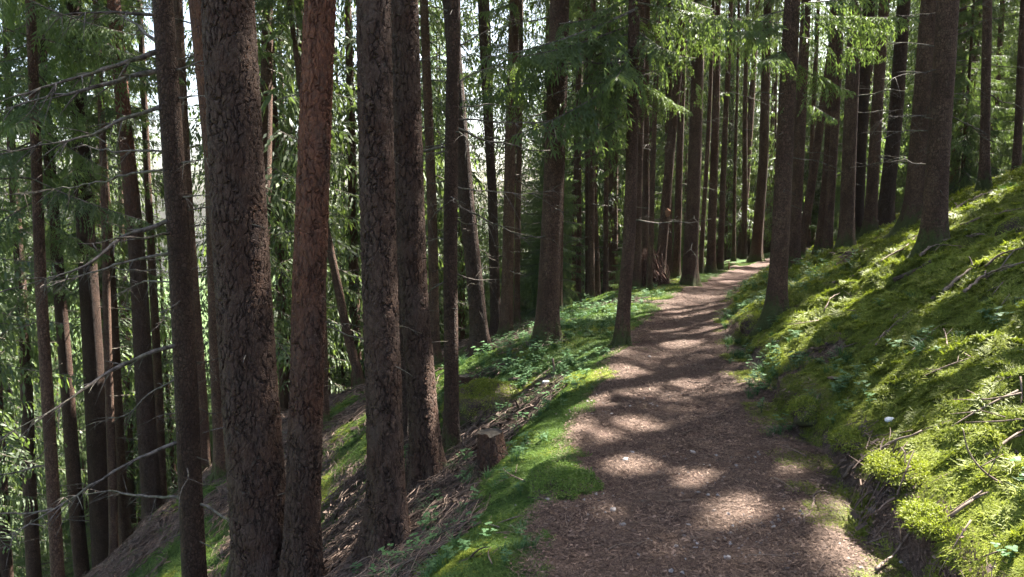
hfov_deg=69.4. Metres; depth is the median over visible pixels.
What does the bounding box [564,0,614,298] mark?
spruce tree
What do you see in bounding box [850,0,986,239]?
spruce tree
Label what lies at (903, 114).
young spruce
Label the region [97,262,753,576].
verge moss
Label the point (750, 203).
young spruce
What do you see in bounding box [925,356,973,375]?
twig
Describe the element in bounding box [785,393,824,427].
mossy stone
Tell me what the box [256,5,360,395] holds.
spruce tree
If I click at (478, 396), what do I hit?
mossy boulder
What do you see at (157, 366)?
spruce tree
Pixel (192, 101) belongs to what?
sky
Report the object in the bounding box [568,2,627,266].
spruce tree
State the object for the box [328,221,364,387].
young spruce
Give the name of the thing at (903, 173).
young spruce
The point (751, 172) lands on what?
spruce tree
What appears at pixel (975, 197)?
stick
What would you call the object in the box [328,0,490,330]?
spruce tree
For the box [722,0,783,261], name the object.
spruce tree
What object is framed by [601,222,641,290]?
young spruce
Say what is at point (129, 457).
spruce tree
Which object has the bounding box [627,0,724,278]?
spruce tree
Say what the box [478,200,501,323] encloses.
young spruce
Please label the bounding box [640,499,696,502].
stick
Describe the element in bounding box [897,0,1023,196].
young spruce
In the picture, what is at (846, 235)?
spruce tree
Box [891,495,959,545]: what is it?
mossy stone
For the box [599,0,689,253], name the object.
spruce tree
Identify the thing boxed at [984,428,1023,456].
stick
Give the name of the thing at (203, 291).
spruce tree
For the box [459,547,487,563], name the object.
stick
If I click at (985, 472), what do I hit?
stick
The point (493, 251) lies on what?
pine tree
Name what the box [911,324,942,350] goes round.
stick
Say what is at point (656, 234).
young spruce
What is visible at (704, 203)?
spruce tree
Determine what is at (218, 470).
spruce tree
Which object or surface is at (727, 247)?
young spruce
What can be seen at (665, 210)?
spruce tree
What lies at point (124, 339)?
spruce tree
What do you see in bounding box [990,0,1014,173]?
spruce tree
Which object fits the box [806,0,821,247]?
spruce tree
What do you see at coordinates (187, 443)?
spruce tree
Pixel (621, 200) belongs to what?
spruce tree
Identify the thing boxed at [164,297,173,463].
spruce tree
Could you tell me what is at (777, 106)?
spruce tree
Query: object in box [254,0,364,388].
spruce tree
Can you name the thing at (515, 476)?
twig
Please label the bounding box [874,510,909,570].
stick
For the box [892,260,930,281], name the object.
fallen log
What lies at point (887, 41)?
spruce tree
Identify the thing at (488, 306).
young spruce
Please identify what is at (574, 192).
spruce tree
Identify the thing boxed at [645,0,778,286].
spruce tree
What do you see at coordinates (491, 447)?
stump
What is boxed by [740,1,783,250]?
spruce tree
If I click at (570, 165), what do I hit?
spruce tree
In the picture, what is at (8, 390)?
spruce tree
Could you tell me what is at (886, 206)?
tree trunk
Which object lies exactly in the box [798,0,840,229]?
young spruce
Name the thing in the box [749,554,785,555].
twig
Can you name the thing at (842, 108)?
young spruce
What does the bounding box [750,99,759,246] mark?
young spruce
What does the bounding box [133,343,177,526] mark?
young spruce
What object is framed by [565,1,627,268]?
spruce tree
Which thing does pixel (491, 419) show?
fallen log
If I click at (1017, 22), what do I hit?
spruce tree
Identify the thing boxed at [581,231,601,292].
young spruce
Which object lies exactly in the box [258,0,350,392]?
spruce tree
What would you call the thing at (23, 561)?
young spruce
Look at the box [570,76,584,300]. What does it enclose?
spruce tree
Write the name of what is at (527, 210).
young spruce
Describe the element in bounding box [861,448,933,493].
mossy stone
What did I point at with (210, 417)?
young spruce
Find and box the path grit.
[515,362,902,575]
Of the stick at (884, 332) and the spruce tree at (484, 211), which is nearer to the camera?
the stick at (884, 332)
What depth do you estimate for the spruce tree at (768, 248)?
31.96 m
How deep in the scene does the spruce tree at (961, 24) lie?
18.05 m
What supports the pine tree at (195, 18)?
on the ground at (730, 279)
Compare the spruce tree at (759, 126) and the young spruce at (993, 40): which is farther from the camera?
the spruce tree at (759, 126)
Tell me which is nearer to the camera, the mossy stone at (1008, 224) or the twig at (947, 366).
the twig at (947, 366)
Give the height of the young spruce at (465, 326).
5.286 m
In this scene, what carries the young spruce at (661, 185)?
on the ground at (730, 279)
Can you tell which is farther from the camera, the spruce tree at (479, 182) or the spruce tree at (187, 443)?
the spruce tree at (479, 182)
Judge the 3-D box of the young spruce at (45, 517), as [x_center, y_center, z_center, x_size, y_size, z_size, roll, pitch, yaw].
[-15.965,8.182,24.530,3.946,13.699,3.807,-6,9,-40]
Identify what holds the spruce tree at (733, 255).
on the ground at (730, 279)
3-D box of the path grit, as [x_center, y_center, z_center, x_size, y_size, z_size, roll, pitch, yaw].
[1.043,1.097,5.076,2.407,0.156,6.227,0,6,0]
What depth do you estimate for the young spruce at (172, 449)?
22.45 m
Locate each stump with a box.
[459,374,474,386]
[477,428,507,478]
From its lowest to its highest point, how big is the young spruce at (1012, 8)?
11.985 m
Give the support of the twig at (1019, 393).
on the ground at (730, 279)
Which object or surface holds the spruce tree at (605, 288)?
on the ground at (730, 279)
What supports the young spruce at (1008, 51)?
on the ground at (730, 279)
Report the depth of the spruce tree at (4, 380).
12.48 m
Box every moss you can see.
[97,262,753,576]
[713,163,1023,576]
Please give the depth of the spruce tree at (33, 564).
15.22 m
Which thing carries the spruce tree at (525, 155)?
on the ground at (730, 279)
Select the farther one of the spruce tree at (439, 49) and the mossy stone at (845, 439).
the spruce tree at (439, 49)
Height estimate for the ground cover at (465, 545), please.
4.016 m
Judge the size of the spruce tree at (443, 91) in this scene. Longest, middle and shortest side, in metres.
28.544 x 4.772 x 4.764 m
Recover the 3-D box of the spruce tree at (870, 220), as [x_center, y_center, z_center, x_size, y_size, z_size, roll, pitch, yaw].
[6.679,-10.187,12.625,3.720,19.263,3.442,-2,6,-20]
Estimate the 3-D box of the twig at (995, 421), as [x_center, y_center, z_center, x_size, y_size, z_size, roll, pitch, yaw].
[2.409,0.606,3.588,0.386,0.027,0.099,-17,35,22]
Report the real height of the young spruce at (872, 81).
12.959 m
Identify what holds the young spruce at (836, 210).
on the ground at (730, 279)
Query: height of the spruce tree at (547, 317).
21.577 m
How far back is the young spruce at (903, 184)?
26.36 m
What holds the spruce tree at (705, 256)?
on the ground at (730, 279)
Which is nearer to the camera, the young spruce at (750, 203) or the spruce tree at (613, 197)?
the spruce tree at (613, 197)
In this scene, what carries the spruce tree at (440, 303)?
on the ground at (730, 279)
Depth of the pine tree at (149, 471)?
13.03 m
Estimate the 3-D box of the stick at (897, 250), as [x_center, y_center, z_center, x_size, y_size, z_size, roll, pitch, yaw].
[4.639,-0.479,8.854,0.906,0.350,0.206,-6,8,-43]
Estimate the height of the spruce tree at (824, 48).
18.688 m
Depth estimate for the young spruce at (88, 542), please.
18.50 m
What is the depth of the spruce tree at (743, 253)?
25.63 m
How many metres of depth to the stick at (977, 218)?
8.35 m
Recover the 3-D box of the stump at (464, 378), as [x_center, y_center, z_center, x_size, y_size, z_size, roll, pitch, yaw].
[-0.533,1.214,8.721,0.302,0.411,0.336,0,6,0]
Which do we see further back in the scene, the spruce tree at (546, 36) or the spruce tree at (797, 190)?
the spruce tree at (546, 36)
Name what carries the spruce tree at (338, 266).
on the ground at (730, 279)
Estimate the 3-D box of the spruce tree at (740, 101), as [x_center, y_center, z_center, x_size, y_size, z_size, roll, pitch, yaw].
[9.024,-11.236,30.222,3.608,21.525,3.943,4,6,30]
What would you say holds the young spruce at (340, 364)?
on the ground at (730, 279)
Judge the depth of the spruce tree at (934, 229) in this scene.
8.03 m
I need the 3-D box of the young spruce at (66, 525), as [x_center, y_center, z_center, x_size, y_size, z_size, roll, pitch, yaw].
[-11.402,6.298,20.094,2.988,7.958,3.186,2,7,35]
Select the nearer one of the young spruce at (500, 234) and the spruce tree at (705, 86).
the young spruce at (500, 234)
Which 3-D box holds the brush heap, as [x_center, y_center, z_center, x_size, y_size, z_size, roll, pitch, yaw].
[2.940,-0.469,15.792,1.033,0.906,0.734,0,6,0]
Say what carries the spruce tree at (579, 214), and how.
on the ground at (730, 279)
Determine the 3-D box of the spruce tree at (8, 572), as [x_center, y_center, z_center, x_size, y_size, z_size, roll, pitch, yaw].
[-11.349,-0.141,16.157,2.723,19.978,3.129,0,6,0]
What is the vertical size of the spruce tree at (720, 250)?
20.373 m
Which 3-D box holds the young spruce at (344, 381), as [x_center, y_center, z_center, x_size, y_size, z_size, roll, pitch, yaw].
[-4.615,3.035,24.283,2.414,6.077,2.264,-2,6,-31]
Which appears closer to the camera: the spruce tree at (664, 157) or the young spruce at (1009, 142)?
the young spruce at (1009, 142)
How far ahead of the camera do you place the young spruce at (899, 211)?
29.73 m
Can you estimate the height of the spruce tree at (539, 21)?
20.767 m
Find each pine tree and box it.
[52,3,158,236]
[90,0,174,525]
[106,5,161,522]
[188,0,286,576]
[201,0,285,576]
[273,0,347,576]
[330,0,489,576]
[342,0,447,496]
[391,10,439,458]
[435,0,496,376]
[459,0,515,337]
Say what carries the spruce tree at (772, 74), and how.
on the ground at (730, 279)
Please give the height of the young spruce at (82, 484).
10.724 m
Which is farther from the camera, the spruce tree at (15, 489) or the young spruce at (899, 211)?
the young spruce at (899, 211)
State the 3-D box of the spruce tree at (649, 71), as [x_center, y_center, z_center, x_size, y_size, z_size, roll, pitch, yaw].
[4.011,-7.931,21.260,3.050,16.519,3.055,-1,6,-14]
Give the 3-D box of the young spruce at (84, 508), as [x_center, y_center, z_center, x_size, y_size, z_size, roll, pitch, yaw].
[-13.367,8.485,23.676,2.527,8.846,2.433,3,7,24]
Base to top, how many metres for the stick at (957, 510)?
0.234 m
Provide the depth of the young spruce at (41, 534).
25.51 m
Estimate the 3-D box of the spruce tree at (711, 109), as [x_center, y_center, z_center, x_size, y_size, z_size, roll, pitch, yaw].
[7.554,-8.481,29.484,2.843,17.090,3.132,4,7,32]
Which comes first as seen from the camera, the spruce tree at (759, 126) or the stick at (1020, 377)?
the stick at (1020, 377)
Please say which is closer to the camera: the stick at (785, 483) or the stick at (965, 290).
the stick at (785, 483)
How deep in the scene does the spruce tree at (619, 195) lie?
27.54 m
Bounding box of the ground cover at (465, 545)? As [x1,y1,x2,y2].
[351,165,1023,576]
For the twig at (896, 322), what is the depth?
5.95 m
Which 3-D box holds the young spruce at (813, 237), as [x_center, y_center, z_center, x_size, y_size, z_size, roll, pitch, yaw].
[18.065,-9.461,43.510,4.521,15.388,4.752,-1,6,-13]
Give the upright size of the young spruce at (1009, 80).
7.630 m
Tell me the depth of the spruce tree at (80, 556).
14.13 m
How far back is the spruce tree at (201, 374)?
11.49 m
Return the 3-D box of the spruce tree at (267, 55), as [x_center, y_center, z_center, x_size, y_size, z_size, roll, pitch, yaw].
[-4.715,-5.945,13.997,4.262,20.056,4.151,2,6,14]
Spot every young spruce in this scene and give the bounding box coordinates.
[5,351,87,576]
[6,440,49,576]
[9,471,70,575]
[14,528,49,576]
[39,380,135,576]
[46,336,84,575]
[47,420,90,571]
[64,421,88,570]
[64,534,91,576]
[119,160,212,512]
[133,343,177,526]
[163,371,177,477]
[169,421,212,494]
[172,365,212,478]
[327,206,364,393]
[327,284,349,388]
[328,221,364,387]
[329,352,344,392]
[342,313,364,384]
[355,228,442,352]
[440,280,468,345]
[460,283,489,330]
[465,171,536,321]
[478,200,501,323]
[498,157,540,315]
[500,147,594,321]
[513,95,584,321]
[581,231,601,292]
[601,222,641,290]
[622,123,674,251]
[653,48,727,270]
[655,73,718,249]
[655,197,660,252]
[701,3,756,260]
[707,102,756,251]
[719,1,765,247]
[740,5,809,246]
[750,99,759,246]
[766,8,821,223]
[772,47,820,235]
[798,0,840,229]
[802,32,840,245]
[802,53,824,240]
[802,97,844,241]
[804,30,845,211]
[807,1,892,196]
[808,0,838,243]
[809,128,878,241]
[817,120,882,236]
[819,0,911,207]
[836,39,907,208]
[838,14,908,168]
[880,68,907,213]
[881,0,977,178]
[881,0,979,205]
[882,5,919,186]
[885,29,909,212]
[895,131,907,211]
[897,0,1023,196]
[964,5,1003,106]
[968,0,1019,126]
[972,17,1015,169]
[980,4,1019,107]
[993,1,1023,170]
[994,2,1018,140]
[996,125,1023,169]
[997,27,1017,158]
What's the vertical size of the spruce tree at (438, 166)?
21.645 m
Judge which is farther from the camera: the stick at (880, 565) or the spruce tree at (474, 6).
the spruce tree at (474, 6)
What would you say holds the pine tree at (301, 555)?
on the ground at (730, 279)
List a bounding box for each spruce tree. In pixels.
[0,0,122,576]
[0,0,184,576]
[0,0,195,567]
[0,0,229,576]
[0,1,205,534]
[0,4,90,576]
[0,9,85,576]
[0,13,68,576]
[0,16,86,576]
[0,99,80,548]
[1,263,60,551]
[2,0,166,545]
[4,159,86,576]
[13,0,186,555]
[17,305,83,554]
[20,309,61,459]
[23,5,136,436]
[31,19,206,532]
[51,92,166,402]
[63,86,176,569]
[83,0,201,503]
[114,3,276,486]
[130,0,211,473]
[140,0,294,403]
[142,0,359,378]
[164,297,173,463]
[172,139,275,454]
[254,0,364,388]
[256,0,355,412]
[256,2,338,268]
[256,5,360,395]
[257,0,363,396]
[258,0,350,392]
[259,0,425,387]
[272,19,342,270]
[295,0,363,424]
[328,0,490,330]
[329,5,364,389]
[329,155,361,379]
[335,4,436,272]
[355,0,564,456]
[418,0,483,343]
[419,0,443,363]
[419,0,482,195]
[419,0,505,337]
[420,2,484,346]
[421,0,503,347]
[421,1,488,346]
[432,0,538,326]
[442,0,582,316]
[459,0,652,357]
[465,1,542,320]
[469,0,583,341]
[470,0,538,325]
[475,0,779,356]
[475,166,487,290]
[501,1,584,272]
[504,0,602,198]
[522,5,565,247]
[523,0,626,295]
[524,2,620,260]
[527,0,627,302]
[528,64,602,287]
[529,44,599,294]
[535,70,595,310]
[539,0,627,295]
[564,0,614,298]
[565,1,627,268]
[565,3,602,299]
[565,3,625,293]
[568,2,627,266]
[569,0,675,291]
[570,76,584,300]
[572,1,625,273]
[581,56,663,274]
[583,10,626,287]
[595,0,621,293]
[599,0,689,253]
[600,0,687,253]
[611,0,729,275]
[616,0,668,290]
[618,10,690,214]
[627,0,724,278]
[632,0,670,288]
[642,0,674,257]
[642,0,691,272]
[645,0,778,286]
[655,39,685,236]
[660,0,739,219]
[661,0,723,228]
[662,0,738,216]
[664,6,742,265]
[671,0,920,347]
[682,1,755,261]
[683,0,714,273]
[702,0,768,269]
[702,0,783,258]
[704,0,733,273]
[704,1,761,259]
[720,0,779,258]
[720,12,778,255]
[721,0,739,261]
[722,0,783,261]
[727,0,781,253]
[734,0,813,214]
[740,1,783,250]
[744,2,814,253]
[750,2,826,210]
[754,7,823,247]
[788,0,831,268]
[801,41,828,257]
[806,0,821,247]
[807,2,845,169]
[810,0,895,50]
[811,2,841,254]
[814,0,875,253]
[818,0,900,252]
[825,0,893,104]
[844,3,915,80]
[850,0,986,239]
[855,0,874,236]
[856,0,906,241]
[860,0,1005,258]
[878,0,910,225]
[886,0,980,175]
[949,1,970,185]
[954,0,995,182]
[961,0,1023,172]
[967,0,1023,142]
[972,0,1023,190]
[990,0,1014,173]
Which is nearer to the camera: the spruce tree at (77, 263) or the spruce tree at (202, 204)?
the spruce tree at (202, 204)
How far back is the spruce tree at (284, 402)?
17.62 m
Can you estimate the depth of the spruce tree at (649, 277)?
14.83 m
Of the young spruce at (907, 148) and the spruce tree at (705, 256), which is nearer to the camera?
the young spruce at (907, 148)
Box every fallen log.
[479,399,532,425]
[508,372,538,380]
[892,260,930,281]
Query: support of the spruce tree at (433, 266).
on the ground at (730, 279)
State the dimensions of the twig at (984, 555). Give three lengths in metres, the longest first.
0.204 x 0.038 x 0.014 m
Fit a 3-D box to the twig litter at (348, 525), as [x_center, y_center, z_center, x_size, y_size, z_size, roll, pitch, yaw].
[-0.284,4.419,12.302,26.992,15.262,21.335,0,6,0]
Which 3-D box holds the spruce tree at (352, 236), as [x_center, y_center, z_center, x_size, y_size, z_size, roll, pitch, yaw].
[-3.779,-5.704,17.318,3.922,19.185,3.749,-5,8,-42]
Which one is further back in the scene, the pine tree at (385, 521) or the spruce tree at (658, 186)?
the spruce tree at (658, 186)
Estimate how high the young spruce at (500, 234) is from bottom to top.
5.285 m
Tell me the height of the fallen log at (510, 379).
0.122 m
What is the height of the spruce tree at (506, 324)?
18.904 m
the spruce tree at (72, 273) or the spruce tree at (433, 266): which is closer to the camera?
the spruce tree at (433, 266)
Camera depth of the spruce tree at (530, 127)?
38.44 m
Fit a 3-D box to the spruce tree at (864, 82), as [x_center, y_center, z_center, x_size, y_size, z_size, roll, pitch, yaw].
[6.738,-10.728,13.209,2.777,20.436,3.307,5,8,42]
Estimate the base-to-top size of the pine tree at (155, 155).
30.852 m
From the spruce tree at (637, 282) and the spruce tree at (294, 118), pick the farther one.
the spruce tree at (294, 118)
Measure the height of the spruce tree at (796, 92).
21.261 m
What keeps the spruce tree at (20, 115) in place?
on the ground at (730, 279)
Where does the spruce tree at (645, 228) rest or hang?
on the ground at (730, 279)
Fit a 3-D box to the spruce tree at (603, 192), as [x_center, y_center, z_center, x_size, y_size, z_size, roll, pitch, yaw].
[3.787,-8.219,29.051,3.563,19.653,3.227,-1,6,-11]
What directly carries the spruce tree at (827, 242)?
on the ground at (730, 279)
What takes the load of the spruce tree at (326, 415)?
on the ground at (730, 279)
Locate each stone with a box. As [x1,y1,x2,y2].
[523,456,604,501]
[737,310,759,336]
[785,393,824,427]
[821,423,869,455]
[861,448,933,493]
[885,417,893,422]
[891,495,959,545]
[991,213,1023,235]
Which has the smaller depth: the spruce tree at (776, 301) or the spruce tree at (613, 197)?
the spruce tree at (776, 301)
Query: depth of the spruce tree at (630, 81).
8.41 m
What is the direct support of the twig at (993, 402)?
on the ground at (730, 279)
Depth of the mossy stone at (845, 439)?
4.43 m
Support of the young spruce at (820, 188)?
on the ground at (730, 279)
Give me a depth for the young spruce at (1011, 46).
30.25 m
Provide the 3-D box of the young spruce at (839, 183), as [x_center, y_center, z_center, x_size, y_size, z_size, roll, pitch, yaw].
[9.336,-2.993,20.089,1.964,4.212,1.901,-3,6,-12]
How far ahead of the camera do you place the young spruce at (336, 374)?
22.75 m
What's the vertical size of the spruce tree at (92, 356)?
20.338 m
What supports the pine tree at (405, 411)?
on the ground at (730, 279)
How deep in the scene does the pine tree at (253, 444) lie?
4.91 m
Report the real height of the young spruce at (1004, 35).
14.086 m
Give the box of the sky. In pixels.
[0,0,1006,282]
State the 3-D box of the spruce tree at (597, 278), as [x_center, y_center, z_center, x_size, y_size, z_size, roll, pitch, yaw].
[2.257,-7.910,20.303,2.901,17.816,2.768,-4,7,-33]
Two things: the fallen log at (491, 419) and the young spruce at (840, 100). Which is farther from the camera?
the young spruce at (840, 100)
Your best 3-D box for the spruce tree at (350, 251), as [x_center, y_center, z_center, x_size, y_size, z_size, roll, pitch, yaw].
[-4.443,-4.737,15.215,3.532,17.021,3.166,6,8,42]
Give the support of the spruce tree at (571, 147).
on the ground at (730, 279)
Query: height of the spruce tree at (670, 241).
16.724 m
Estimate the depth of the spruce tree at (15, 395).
32.36 m
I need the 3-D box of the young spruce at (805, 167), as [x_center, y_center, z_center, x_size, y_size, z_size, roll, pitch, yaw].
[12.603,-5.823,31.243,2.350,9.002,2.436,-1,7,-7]
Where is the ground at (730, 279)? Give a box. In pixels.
[0,175,1023,576]
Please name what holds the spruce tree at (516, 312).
on the ground at (730, 279)
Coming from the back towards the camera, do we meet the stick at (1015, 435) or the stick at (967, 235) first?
the stick at (967, 235)
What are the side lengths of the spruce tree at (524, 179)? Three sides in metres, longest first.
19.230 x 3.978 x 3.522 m
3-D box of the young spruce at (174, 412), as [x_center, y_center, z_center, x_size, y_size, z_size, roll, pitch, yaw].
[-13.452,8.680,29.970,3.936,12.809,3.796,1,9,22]
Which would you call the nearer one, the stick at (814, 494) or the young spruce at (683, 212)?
the stick at (814, 494)
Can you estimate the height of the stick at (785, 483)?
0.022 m
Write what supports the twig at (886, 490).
on the ground at (730, 279)
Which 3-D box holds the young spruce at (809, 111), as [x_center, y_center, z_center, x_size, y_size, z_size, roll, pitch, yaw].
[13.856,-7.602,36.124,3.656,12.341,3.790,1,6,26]
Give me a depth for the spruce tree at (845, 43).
32.90 m
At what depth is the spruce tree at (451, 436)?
6.86 m
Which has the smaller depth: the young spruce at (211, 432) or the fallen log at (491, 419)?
the fallen log at (491, 419)
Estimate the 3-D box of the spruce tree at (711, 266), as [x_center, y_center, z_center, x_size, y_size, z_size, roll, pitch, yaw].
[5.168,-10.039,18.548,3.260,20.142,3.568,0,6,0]
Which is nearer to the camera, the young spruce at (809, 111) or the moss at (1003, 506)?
the moss at (1003, 506)
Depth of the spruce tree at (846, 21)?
23.98 m
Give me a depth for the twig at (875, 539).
3.57 m
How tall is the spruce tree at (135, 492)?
19.208 m
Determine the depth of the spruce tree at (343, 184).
27.00 m
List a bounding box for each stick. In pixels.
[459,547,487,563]
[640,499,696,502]
[774,477,798,493]
[803,479,828,523]
[842,430,922,479]
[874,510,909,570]
[875,314,897,345]
[876,235,916,263]
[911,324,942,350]
[919,233,984,256]
[920,244,960,253]
[942,256,978,291]
[947,490,993,518]
[949,189,994,211]
[960,208,1020,224]
[963,248,1023,292]
[963,429,1003,483]
[984,246,1023,266]
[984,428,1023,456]
[1019,376,1022,405]
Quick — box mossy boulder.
[439,376,519,427]
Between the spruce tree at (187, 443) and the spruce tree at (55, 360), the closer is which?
the spruce tree at (187, 443)
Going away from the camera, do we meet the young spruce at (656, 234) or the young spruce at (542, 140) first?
the young spruce at (542, 140)
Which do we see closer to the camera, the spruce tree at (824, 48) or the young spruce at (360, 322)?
the young spruce at (360, 322)
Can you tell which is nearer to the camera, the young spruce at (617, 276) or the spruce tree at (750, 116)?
the young spruce at (617, 276)
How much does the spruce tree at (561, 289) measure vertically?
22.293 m
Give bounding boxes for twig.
[504,464,522,480]
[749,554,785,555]
[866,466,910,515]
[866,531,885,542]
[883,309,911,337]
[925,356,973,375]
[937,519,971,571]
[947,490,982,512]
[949,389,1018,427]
[953,390,1021,399]
[963,551,998,564]
[965,409,1023,422]
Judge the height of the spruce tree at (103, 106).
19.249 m
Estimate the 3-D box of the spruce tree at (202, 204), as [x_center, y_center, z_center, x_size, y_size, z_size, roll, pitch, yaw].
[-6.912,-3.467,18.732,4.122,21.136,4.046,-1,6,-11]
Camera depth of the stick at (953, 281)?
6.51 m
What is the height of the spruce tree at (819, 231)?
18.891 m
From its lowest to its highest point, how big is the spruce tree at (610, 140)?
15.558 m
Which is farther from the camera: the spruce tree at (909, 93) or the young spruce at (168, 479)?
the young spruce at (168, 479)
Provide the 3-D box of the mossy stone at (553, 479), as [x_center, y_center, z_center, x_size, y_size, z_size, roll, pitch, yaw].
[0.307,1.128,4.370,0.484,0.163,0.627,0,6,0]
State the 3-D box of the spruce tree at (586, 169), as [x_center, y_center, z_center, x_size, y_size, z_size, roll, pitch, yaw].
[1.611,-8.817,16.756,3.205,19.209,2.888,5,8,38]
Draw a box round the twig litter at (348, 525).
[82,165,1023,576]
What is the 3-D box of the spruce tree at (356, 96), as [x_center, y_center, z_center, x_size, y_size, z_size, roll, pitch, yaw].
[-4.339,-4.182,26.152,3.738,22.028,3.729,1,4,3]
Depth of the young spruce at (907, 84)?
24.00 m
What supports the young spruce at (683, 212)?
on the ground at (730, 279)
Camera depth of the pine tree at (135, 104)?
23.49 m
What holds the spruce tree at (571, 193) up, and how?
on the ground at (730, 279)
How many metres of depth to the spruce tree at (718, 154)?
32.32 m
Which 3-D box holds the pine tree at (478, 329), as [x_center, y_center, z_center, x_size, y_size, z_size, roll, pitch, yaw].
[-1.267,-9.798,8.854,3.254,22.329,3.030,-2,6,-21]
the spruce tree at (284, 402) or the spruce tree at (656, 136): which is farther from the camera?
the spruce tree at (656, 136)
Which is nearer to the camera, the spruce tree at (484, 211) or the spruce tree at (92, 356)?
the spruce tree at (92, 356)
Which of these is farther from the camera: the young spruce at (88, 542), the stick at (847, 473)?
the young spruce at (88, 542)
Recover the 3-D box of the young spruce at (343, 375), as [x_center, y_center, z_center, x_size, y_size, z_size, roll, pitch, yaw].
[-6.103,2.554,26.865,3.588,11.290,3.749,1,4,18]
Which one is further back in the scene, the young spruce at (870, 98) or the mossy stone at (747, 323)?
the young spruce at (870, 98)
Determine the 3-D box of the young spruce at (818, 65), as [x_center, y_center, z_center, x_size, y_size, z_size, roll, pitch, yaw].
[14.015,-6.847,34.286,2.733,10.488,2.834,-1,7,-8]
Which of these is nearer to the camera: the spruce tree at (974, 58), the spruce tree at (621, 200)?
the spruce tree at (974, 58)
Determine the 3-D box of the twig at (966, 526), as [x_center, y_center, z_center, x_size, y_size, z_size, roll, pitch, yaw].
[1.799,1.044,3.030,0.018,0.249,0.061,34,0,4]
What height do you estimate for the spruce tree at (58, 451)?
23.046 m
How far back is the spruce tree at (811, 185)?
15.27 m
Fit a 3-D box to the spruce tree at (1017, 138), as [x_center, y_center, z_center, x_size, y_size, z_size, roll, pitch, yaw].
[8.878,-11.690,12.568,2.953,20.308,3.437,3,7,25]
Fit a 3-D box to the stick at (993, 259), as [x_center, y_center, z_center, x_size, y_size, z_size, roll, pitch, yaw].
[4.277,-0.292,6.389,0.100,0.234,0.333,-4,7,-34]
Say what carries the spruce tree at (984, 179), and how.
on the ground at (730, 279)
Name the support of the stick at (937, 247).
on the ground at (730, 279)
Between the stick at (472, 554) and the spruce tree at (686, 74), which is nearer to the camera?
the stick at (472, 554)
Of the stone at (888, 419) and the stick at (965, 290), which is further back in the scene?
the stick at (965, 290)
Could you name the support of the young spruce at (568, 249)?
on the ground at (730, 279)
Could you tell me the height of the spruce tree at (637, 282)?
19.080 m
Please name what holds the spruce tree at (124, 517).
on the ground at (730, 279)
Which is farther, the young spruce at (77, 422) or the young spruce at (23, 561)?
the young spruce at (77, 422)
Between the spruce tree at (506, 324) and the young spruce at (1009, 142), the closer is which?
the spruce tree at (506, 324)
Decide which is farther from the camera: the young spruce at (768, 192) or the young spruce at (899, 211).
the young spruce at (899, 211)
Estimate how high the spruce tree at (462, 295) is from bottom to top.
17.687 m
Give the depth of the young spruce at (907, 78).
31.39 m
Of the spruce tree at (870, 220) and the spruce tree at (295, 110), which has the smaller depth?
the spruce tree at (870, 220)
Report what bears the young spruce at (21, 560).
on the ground at (730, 279)
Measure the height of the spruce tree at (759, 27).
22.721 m
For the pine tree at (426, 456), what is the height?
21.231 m
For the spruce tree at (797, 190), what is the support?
on the ground at (730, 279)
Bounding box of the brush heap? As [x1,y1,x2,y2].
[641,245,670,286]
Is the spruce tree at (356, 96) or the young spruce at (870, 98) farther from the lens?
the spruce tree at (356, 96)
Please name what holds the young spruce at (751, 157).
on the ground at (730, 279)
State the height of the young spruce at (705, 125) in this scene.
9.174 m
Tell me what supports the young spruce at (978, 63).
on the ground at (730, 279)
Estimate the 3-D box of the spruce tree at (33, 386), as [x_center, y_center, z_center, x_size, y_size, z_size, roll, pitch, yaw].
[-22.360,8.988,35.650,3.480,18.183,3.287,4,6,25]
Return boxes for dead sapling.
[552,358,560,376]

